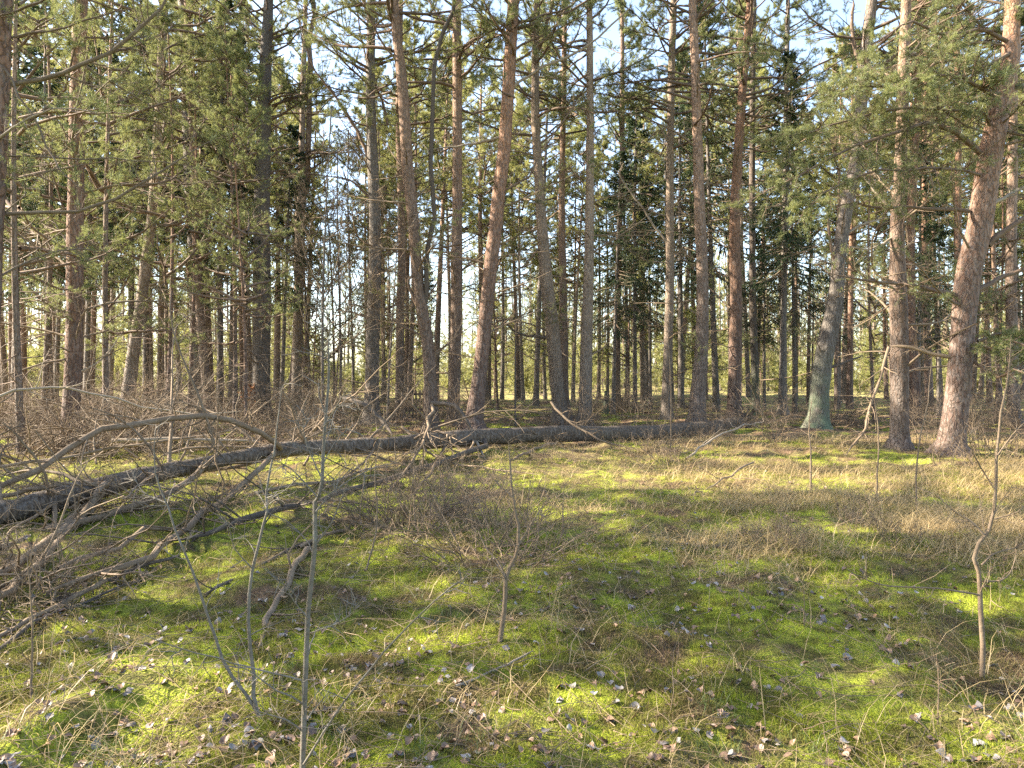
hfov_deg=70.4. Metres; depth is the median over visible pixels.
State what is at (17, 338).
young pine
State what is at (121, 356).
young pine
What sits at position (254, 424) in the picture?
brushwood
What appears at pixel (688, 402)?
brushwood
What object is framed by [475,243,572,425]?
bare tree
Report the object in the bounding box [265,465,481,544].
brushwood
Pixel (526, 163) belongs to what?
pine tree
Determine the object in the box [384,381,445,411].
brushwood
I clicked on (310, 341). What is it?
young pine
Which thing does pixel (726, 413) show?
brushwood
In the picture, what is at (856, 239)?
pine tree
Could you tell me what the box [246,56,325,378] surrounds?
pine tree
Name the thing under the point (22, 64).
pine tree
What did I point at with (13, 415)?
brushwood
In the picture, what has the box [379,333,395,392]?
young pine
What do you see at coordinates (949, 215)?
pine tree
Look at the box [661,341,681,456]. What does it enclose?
sapling whip
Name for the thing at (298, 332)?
pine tree
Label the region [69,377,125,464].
fallen branch
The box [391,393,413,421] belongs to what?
fallen branch
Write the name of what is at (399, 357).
pine tree
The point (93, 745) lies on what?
fallen leaf
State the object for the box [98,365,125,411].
fallen branch
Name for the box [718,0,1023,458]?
pine tree
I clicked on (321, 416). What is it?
fallen branch
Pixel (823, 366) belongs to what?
pine tree
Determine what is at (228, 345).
young pine
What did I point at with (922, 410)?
bare shrub
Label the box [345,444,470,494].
brushwood
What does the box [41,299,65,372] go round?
young pine
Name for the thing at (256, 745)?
leaf litter
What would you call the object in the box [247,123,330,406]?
spruce tree
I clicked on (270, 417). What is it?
brushwood
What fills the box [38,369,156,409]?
brushwood
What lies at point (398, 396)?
fallen branch
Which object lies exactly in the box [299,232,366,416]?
young pine
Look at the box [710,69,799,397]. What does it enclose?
pine tree
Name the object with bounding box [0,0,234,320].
pine tree
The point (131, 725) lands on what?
fallen leaf
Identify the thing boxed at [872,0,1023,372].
pine tree
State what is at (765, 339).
spruce tree
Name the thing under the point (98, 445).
brushwood
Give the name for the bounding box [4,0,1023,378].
sky
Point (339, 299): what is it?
bare tree
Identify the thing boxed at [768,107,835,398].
pine tree
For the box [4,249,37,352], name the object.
pine tree
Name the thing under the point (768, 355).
young pine
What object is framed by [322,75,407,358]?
pine tree
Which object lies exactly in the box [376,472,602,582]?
brushwood
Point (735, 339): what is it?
pine tree
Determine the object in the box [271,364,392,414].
brushwood
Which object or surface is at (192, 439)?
fallen branch
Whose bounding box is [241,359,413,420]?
brushwood
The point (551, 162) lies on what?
pine tree
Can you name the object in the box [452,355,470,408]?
fallen branch
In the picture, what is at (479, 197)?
pine tree
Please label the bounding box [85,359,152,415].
fallen branch
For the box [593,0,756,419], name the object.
pine tree
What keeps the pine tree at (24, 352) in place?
on the ground at (500, 421)
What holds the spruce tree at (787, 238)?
on the ground at (500, 421)
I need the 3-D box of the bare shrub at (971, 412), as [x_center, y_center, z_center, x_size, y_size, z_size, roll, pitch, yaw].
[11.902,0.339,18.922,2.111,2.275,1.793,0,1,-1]
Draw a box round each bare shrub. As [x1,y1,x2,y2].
[5,370,62,413]
[6,370,63,406]
[7,371,53,414]
[9,360,60,423]
[29,352,121,429]
[99,363,170,420]
[116,355,177,427]
[118,336,195,426]
[139,357,227,407]
[152,375,204,432]
[177,370,257,431]
[180,365,230,412]
[202,359,289,436]
[214,344,331,439]
[243,373,323,438]
[250,374,332,441]
[272,373,352,439]
[275,346,350,427]
[297,368,384,428]
[302,371,358,427]
[302,371,365,429]
[360,370,410,419]
[365,363,423,430]
[390,366,422,411]
[400,366,464,430]
[404,361,465,426]
[427,377,482,430]
[525,388,589,425]
[559,350,645,425]
[581,342,663,424]
[603,360,660,419]
[625,366,706,424]
[639,363,698,422]
[710,367,800,441]
[748,394,811,443]
[855,373,910,421]
[872,370,916,428]
[879,384,942,429]
[884,388,976,466]
[887,388,943,444]
[906,398,1009,466]
[910,377,943,423]
[916,372,1012,437]
[931,381,1020,429]
[935,386,1016,451]
[956,373,1023,456]
[986,390,1023,458]
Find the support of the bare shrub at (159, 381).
on the ground at (500, 421)
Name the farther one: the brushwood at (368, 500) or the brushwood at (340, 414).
the brushwood at (340, 414)
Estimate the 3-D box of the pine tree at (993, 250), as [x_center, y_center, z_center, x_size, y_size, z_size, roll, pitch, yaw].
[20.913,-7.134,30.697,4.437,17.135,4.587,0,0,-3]
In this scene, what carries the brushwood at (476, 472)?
on the ground at (500, 421)
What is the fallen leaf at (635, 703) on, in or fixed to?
on the ground at (500, 421)
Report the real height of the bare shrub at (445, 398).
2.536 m
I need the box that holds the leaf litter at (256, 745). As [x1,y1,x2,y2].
[0,441,1023,767]
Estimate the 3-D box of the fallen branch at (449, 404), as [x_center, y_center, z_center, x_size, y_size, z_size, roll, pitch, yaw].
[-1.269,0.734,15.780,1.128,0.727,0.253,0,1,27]
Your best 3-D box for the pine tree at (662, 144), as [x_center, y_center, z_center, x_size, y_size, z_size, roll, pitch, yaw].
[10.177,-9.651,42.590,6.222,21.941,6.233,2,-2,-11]
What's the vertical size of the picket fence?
1.302 m
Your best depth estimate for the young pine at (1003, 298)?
21.95 m
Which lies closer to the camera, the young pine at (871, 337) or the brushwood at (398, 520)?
the brushwood at (398, 520)
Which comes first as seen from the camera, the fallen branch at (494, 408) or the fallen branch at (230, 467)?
the fallen branch at (230, 467)
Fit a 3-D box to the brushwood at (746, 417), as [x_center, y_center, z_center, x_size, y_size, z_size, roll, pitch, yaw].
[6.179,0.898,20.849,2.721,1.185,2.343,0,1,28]
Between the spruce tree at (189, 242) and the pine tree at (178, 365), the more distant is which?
the pine tree at (178, 365)
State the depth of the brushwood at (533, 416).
23.88 m
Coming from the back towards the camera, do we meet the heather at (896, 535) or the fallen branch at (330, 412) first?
the fallen branch at (330, 412)
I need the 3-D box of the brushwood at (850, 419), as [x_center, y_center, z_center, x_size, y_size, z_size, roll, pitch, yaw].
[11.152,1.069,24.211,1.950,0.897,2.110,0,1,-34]
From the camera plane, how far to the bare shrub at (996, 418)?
14.13 m
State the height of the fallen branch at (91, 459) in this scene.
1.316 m
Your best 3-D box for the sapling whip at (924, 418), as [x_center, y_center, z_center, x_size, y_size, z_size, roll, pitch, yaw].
[4.648,0.648,8.388,0.610,1.954,0.314,0,1,12]
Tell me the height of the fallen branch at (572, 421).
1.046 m
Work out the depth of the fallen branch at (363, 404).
15.05 m
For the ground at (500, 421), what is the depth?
4.92 m
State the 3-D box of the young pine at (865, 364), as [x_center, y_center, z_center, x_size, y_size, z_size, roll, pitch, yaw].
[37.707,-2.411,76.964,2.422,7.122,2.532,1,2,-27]
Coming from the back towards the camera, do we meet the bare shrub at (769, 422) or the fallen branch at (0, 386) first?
the bare shrub at (769, 422)
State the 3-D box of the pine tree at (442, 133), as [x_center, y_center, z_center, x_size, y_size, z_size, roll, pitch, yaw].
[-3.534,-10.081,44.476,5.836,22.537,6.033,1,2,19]
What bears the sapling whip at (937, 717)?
on the ground at (500, 421)
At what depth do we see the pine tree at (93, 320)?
40.08 m
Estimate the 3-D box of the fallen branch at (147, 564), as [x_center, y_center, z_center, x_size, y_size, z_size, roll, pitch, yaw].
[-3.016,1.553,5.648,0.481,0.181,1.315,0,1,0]
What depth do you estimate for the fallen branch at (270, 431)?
14.30 m
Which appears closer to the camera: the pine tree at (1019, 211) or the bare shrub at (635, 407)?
the bare shrub at (635, 407)
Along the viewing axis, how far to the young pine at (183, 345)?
57.66 m
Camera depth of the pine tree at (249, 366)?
36.27 m
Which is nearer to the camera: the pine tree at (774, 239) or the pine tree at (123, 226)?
the pine tree at (123, 226)
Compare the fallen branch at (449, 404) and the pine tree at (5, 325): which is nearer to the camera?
the fallen branch at (449, 404)
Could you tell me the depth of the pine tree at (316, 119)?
45.18 m
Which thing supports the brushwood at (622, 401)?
on the ground at (500, 421)
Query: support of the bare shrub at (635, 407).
on the ground at (500, 421)
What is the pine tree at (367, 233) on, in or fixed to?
on the ground at (500, 421)
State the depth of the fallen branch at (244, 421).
14.19 m
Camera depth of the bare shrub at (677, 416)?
21.48 m
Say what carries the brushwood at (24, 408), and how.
on the ground at (500, 421)
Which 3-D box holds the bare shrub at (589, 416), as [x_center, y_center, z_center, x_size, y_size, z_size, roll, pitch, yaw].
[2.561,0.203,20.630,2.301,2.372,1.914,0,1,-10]
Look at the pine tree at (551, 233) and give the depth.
48.01 m
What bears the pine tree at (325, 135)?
on the ground at (500, 421)
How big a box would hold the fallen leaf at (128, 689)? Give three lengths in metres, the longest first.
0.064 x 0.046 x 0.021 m
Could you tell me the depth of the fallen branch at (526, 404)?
27.72 m
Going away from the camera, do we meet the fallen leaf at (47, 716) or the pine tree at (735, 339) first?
the fallen leaf at (47, 716)
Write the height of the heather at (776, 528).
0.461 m
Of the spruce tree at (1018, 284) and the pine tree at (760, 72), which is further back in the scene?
the pine tree at (760, 72)
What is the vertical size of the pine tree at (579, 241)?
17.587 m
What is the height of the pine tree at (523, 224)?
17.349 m
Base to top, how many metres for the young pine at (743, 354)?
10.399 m
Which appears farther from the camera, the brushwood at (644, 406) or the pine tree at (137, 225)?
the pine tree at (137, 225)
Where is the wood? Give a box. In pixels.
[4,204,1021,394]
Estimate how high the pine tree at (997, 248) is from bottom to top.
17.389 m
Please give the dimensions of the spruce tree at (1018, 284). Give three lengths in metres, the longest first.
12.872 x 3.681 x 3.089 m
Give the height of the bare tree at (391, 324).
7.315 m
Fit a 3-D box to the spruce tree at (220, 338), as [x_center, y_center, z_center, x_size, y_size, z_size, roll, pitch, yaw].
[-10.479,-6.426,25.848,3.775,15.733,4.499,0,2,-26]
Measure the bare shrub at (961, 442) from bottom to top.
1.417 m
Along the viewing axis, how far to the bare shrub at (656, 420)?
21.25 m
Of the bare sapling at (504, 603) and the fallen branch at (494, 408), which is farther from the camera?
the fallen branch at (494, 408)
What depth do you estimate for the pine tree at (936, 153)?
36.50 m
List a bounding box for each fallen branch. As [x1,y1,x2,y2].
[0,348,19,410]
[0,349,238,428]
[0,410,239,467]
[0,453,20,461]
[0,553,169,650]
[22,371,57,423]
[34,386,123,452]
[41,554,185,605]
[48,456,292,500]
[55,435,397,570]
[64,392,138,458]
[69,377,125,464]
[82,393,155,464]
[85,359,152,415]
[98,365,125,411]
[102,361,166,423]
[111,437,255,457]
[112,345,214,455]
[112,372,165,420]
[114,381,190,437]
[128,330,218,442]
[140,369,213,430]
[163,436,285,454]
[167,383,258,444]
[179,352,233,460]
[180,538,312,596]
[187,421,208,453]
[207,360,314,454]
[217,410,349,449]
[236,498,337,649]
[267,387,308,420]
[282,374,352,441]
[284,347,409,458]
[297,486,518,548]
[301,397,336,465]
[339,391,393,436]
[381,375,409,411]
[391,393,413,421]
[401,397,459,429]
[401,426,537,477]
[431,401,478,428]
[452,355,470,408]
[454,651,532,687]
[485,396,508,419]
[486,393,527,421]
[516,381,541,419]
[550,401,642,451]
[671,461,775,495]
[687,421,763,457]
[840,346,897,454]
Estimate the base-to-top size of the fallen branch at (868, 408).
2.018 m
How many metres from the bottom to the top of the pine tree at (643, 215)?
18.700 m
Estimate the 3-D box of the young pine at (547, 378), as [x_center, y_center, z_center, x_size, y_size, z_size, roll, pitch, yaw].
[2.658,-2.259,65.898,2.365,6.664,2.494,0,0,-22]
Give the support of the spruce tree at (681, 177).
on the ground at (500, 421)
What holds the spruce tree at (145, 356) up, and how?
on the ground at (500, 421)
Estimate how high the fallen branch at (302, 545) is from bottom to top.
0.911 m
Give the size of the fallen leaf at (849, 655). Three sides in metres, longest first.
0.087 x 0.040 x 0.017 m
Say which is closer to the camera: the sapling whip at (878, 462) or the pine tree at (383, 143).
the sapling whip at (878, 462)
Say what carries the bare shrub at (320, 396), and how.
on the ground at (500, 421)
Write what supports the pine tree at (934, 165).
on the ground at (500, 421)
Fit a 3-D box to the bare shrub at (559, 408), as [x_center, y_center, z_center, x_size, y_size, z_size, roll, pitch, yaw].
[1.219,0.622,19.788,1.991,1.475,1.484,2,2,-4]
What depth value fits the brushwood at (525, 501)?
7.96 m
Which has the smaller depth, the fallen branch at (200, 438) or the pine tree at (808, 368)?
the fallen branch at (200, 438)
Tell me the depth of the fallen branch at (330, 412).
12.30 m
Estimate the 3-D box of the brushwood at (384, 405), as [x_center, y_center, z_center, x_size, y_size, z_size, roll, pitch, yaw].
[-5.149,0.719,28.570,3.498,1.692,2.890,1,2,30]
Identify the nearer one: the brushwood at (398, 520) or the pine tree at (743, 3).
the brushwood at (398, 520)
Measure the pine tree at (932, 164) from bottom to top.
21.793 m
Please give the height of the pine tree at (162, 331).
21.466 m
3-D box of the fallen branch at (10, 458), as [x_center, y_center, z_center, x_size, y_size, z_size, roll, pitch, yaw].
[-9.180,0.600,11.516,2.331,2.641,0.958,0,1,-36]
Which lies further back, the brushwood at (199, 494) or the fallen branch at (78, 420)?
the fallen branch at (78, 420)
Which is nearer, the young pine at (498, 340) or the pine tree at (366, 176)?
the pine tree at (366, 176)
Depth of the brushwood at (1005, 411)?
20.63 m
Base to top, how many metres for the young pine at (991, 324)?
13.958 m
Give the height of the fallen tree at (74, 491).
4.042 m
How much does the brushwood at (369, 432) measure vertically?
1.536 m
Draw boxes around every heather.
[732,505,812,555]
[755,501,803,530]
[828,488,891,528]
[861,511,941,547]
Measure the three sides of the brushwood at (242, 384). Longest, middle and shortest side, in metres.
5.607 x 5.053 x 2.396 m
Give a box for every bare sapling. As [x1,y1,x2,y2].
[120,377,312,719]
[129,289,479,767]
[468,434,554,641]
[833,340,1023,678]
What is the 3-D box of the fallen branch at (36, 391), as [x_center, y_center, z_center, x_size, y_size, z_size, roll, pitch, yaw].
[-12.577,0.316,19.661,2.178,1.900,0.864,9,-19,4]
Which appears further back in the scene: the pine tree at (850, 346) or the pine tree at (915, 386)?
the pine tree at (850, 346)
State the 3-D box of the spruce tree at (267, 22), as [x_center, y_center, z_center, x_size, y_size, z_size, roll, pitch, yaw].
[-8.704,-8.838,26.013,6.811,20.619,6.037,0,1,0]
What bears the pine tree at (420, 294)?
on the ground at (500, 421)
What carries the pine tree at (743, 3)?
on the ground at (500, 421)
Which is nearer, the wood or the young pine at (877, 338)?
the young pine at (877, 338)
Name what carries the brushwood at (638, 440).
on the ground at (500, 421)
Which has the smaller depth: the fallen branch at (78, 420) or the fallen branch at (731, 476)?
the fallen branch at (731, 476)
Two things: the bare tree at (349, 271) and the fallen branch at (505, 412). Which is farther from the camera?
the bare tree at (349, 271)
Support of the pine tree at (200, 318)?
on the ground at (500, 421)
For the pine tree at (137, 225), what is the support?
on the ground at (500, 421)
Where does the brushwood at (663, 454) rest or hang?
on the ground at (500, 421)
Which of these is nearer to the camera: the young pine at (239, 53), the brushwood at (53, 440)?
the brushwood at (53, 440)
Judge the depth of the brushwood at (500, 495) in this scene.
8.88 m
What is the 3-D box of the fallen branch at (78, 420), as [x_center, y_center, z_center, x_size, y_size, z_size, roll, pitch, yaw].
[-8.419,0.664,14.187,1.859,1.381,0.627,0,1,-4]
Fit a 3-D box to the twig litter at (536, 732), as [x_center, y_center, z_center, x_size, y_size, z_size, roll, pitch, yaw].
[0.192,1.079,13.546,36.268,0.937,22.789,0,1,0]
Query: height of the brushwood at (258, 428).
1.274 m
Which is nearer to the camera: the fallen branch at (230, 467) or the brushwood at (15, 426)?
the fallen branch at (230, 467)
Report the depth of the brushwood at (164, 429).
15.29 m
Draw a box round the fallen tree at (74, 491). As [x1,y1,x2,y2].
[0,283,766,644]
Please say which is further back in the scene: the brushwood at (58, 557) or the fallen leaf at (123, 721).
the brushwood at (58, 557)
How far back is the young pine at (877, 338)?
52.20 m
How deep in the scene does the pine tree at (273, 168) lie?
48.86 m
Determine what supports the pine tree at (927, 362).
on the ground at (500, 421)
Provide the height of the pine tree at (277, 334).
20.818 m
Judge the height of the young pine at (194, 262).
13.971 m
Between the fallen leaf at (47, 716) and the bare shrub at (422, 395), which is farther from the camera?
the bare shrub at (422, 395)
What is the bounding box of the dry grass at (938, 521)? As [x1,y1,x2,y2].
[0,427,1023,767]
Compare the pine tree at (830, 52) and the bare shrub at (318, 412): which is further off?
the pine tree at (830, 52)
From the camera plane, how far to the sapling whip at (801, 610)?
4.49 m
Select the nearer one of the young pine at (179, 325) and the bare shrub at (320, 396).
the bare shrub at (320, 396)
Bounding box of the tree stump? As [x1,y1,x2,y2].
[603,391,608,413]
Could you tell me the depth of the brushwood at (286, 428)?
14.59 m
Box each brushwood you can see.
[0,329,260,466]
[0,361,85,429]
[0,371,167,468]
[0,372,164,419]
[0,382,93,430]
[0,383,161,433]
[0,390,102,450]
[0,393,125,454]
[0,395,56,427]
[0,402,111,450]
[0,452,118,493]
[0,496,171,596]
[0,501,175,637]
[0,520,105,589]
[1,374,58,410]
[1,376,200,462]
[1,405,88,432]
[6,380,137,424]
[11,392,203,459]
[12,460,155,512]
[25,381,157,428]
[31,353,183,406]
[34,365,224,432]
[34,383,255,452]
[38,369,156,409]
[62,396,258,459]
[72,467,177,510]
[84,399,231,447]
[135,459,292,514]
[165,386,296,436]
[177,383,249,411]
[183,372,280,422]
[194,382,313,418]
[194,407,331,448]
[197,387,355,441]
[200,393,329,448]
[211,378,301,407]
[212,373,290,404]
[225,394,341,430]
[234,404,368,449]
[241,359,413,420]
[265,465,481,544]
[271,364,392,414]
[273,448,515,550]
[276,400,403,439]
[301,392,380,432]
[305,376,383,412]
[311,400,357,423]
[336,453,534,544]
[343,381,411,414]
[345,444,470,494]
[362,454,594,560]
[370,447,519,516]
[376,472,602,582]
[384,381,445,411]
[398,443,533,494]
[411,453,610,528]
[443,476,617,563]
[484,392,523,409]
[508,434,602,467]
[523,394,621,425]
[570,379,649,412]
[572,372,673,412]
[599,423,687,454]
[621,429,728,470]
[660,388,726,409]
[662,412,746,440]
[681,409,745,437]
[682,400,763,427]
[685,375,819,431]
[767,385,888,430]
[781,388,870,418]
[830,407,871,423]
[866,375,970,414]
[883,381,1014,427]
[970,391,1023,425]
[971,377,1023,429]
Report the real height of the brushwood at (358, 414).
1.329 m
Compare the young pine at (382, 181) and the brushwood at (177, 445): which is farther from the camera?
the young pine at (382, 181)
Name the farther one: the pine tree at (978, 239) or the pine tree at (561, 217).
the pine tree at (561, 217)
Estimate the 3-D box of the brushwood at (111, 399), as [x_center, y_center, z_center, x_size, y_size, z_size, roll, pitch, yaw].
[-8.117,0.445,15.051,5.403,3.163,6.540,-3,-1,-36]
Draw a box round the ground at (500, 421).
[0,379,1023,767]
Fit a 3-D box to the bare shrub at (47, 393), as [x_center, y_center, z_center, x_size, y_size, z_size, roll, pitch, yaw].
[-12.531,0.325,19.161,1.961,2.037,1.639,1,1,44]
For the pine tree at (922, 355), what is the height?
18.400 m
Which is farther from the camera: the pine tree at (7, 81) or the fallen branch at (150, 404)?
the fallen branch at (150, 404)
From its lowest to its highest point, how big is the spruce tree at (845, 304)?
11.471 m
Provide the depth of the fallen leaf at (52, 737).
2.99 m
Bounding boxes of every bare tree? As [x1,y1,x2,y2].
[206,207,293,404]
[245,102,414,421]
[271,134,384,400]
[271,137,368,400]
[278,133,400,417]
[300,129,409,406]
[338,187,435,425]
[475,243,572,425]
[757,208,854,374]
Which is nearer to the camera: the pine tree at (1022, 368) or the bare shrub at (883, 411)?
the bare shrub at (883, 411)
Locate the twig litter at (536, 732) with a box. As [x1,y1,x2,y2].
[0,404,1023,767]
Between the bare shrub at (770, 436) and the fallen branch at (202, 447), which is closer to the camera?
the fallen branch at (202, 447)
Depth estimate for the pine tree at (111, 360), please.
35.54 m
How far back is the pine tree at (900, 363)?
14.92 m
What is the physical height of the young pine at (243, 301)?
9.145 m
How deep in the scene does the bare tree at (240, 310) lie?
28.08 m
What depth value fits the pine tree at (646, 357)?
48.26 m
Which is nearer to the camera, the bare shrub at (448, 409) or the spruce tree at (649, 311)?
the bare shrub at (448, 409)
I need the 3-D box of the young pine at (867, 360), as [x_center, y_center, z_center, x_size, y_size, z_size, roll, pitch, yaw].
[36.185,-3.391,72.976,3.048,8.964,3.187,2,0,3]
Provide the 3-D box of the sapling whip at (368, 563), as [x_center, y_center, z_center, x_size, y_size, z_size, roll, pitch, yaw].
[-1.085,0.883,5.890,0.348,1.239,0.177,0,1,-23]
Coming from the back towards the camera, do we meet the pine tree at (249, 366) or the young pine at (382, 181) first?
the pine tree at (249, 366)
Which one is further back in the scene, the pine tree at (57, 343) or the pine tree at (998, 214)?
the pine tree at (57, 343)
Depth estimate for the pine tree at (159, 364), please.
42.79 m
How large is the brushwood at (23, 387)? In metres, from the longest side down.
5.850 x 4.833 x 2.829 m
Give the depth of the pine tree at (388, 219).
39.90 m
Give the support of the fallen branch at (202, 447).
on the ground at (500, 421)
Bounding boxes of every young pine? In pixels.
[0,0,151,454]
[3,0,141,418]
[9,0,211,441]
[27,339,35,365]
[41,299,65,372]
[59,0,260,426]
[95,336,101,378]
[114,311,142,377]
[120,0,265,423]
[153,0,305,418]
[154,292,188,383]
[155,60,307,438]
[173,304,188,379]
[223,316,238,375]
[270,278,293,390]
[270,311,289,381]
[277,205,347,401]
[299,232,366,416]
[303,311,315,372]
[303,314,335,391]
[310,333,327,390]
[342,177,415,410]
[343,258,404,390]
[355,324,391,379]
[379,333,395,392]
[392,308,422,373]
[404,307,422,391]
[450,159,542,410]
[464,265,525,398]
[505,304,532,382]
[519,239,580,400]
[528,334,548,394]
[568,336,596,385]
[592,175,664,403]
[592,328,611,390]
[658,291,693,395]
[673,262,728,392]
[673,326,691,389]
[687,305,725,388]
[721,304,760,393]
[743,316,778,394]
[759,320,778,376]
[809,97,942,422]
[855,309,882,394]
[857,335,875,393]
[860,231,930,384]
[931,311,944,384]
[938,122,1023,424]
[978,292,1005,378]
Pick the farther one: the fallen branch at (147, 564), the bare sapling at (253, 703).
the fallen branch at (147, 564)
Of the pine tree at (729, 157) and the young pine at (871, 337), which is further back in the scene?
the pine tree at (729, 157)
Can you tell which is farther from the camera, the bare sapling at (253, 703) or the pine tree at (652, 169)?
the pine tree at (652, 169)
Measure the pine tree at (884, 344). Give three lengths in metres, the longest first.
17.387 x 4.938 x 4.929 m
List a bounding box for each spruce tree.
[1,0,119,406]
[2,3,65,408]
[3,86,54,266]
[18,40,138,414]
[52,0,191,342]
[97,3,186,400]
[110,0,253,401]
[160,0,273,413]
[167,0,365,420]
[176,28,291,413]
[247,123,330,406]
[405,256,445,365]
[575,151,654,413]
[593,103,681,412]
[624,181,676,408]
[636,46,728,407]
[645,0,776,411]
[728,193,797,410]
[729,48,830,414]
[742,237,777,347]
[748,121,847,412]
[805,208,873,406]
[878,140,949,362]
[915,189,980,413]
[977,147,1023,394]
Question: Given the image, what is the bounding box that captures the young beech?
[239,383,258,409]
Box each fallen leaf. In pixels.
[45,712,53,720]
[46,731,57,740]
[91,737,100,749]
[117,716,128,725]
[122,687,132,695]
[125,721,137,726]
[213,746,228,753]
[224,743,239,749]
[239,726,253,731]
[629,701,641,708]
[843,653,852,659]
[934,748,945,756]
[973,738,983,746]
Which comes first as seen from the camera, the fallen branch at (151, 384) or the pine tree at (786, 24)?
the fallen branch at (151, 384)
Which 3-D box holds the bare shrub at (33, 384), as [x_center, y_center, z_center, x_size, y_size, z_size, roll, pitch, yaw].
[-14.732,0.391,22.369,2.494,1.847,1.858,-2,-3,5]
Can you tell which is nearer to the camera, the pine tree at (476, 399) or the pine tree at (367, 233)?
the pine tree at (476, 399)
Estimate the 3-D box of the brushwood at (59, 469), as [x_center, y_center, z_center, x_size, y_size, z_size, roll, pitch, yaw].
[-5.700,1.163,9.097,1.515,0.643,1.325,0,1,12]
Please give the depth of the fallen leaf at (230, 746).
2.95 m
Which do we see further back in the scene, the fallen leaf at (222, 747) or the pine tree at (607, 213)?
the pine tree at (607, 213)
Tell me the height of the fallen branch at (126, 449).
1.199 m
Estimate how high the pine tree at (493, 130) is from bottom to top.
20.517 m
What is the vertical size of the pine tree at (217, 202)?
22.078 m
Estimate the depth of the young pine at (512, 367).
66.76 m
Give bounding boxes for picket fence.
[404,389,423,419]
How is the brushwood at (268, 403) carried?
on the ground at (500, 421)
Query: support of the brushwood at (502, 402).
on the ground at (500, 421)
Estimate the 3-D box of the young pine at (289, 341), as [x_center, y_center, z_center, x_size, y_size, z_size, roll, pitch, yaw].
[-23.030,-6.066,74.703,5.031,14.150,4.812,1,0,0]
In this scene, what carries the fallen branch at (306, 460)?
on the ground at (500, 421)
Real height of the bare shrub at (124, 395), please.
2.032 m
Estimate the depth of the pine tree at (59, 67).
37.41 m
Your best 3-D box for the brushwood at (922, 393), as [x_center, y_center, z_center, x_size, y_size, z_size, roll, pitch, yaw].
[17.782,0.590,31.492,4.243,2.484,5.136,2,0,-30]
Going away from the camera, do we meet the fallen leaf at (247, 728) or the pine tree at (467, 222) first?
the fallen leaf at (247, 728)
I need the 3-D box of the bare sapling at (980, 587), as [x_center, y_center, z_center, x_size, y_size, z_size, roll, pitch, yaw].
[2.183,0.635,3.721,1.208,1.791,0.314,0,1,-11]
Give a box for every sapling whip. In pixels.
[10,558,53,697]
[358,419,399,571]
[405,470,422,540]
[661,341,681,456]
[785,588,812,625]
[801,401,817,488]
[864,381,889,494]
[906,356,942,511]
[918,647,957,723]
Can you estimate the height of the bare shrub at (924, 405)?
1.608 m
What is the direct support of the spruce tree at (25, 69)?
on the ground at (500, 421)
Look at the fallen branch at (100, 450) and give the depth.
10.44 m
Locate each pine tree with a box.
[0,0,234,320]
[0,0,251,448]
[0,122,32,397]
[0,145,42,394]
[0,243,8,392]
[1,0,92,400]
[2,1,57,304]
[4,50,61,398]
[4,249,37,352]
[20,2,139,389]
[23,59,101,400]
[32,0,168,395]
[34,179,97,378]
[49,0,263,417]
[52,33,139,399]
[66,115,140,357]
[94,38,184,400]
[102,90,155,344]
[108,0,293,411]
[109,34,214,390]
[112,0,257,394]
[135,86,182,395]
[139,220,187,395]
[153,113,182,392]
[157,103,232,331]
[179,35,282,395]
[208,160,274,398]
[213,0,324,388]
[224,66,293,335]
[229,26,327,398]
[239,0,365,405]
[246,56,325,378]
[270,60,344,395]
[271,108,350,379]
[272,0,468,424]
[272,73,353,397]
[304,0,508,432]
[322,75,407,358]
[330,0,496,419]
[336,56,430,401]
[338,0,551,425]
[342,123,397,347]
[346,133,422,392]
[349,15,479,411]
[366,78,451,389]
[383,128,450,388]
[389,14,498,400]
[396,0,637,429]
[412,89,488,386]
[417,34,497,345]
[421,142,486,374]
[439,13,536,397]
[444,0,623,424]
[451,100,530,399]
[462,116,535,399]
[479,0,586,405]
[481,86,572,399]
[483,120,558,398]
[489,0,633,417]
[510,144,573,398]
[517,0,676,424]
[524,133,601,357]
[528,126,607,388]
[546,106,613,401]
[565,0,677,404]
[568,157,622,398]
[573,135,639,397]
[584,92,676,392]
[592,0,783,422]
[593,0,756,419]
[594,86,677,402]
[614,94,676,397]
[622,149,674,354]
[631,41,748,401]
[636,83,723,403]
[654,0,827,416]
[657,116,721,371]
[674,106,731,399]
[676,0,812,414]
[685,0,795,376]
[704,74,777,366]
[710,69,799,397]
[715,64,813,364]
[716,0,859,414]
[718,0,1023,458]
[743,143,825,357]
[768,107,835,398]
[771,0,983,430]
[772,117,843,404]
[785,0,1023,450]
[789,38,892,409]
[790,24,892,408]
[804,119,878,397]
[806,103,889,328]
[817,30,891,402]
[820,0,1023,424]
[842,0,972,322]
[857,153,917,399]
[859,42,953,307]
[864,0,988,409]
[870,64,973,262]
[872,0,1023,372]
[874,14,976,401]
[885,109,972,400]
[888,70,966,275]
[917,86,1001,401]
[924,0,1023,424]
[936,75,1018,400]
[945,88,1023,404]
[947,16,1023,413]
[949,174,1022,398]
[962,30,1023,328]
[989,165,1023,346]
[995,75,1023,329]
[998,1,1023,120]
[999,158,1023,327]
[1003,70,1023,399]
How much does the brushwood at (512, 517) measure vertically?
1.023 m
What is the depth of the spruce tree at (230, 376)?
28.89 m
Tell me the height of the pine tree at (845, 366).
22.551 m
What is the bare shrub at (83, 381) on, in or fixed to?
on the ground at (500, 421)
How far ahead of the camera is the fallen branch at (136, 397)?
17.88 m
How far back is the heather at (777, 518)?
7.32 m
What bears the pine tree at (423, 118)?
on the ground at (500, 421)

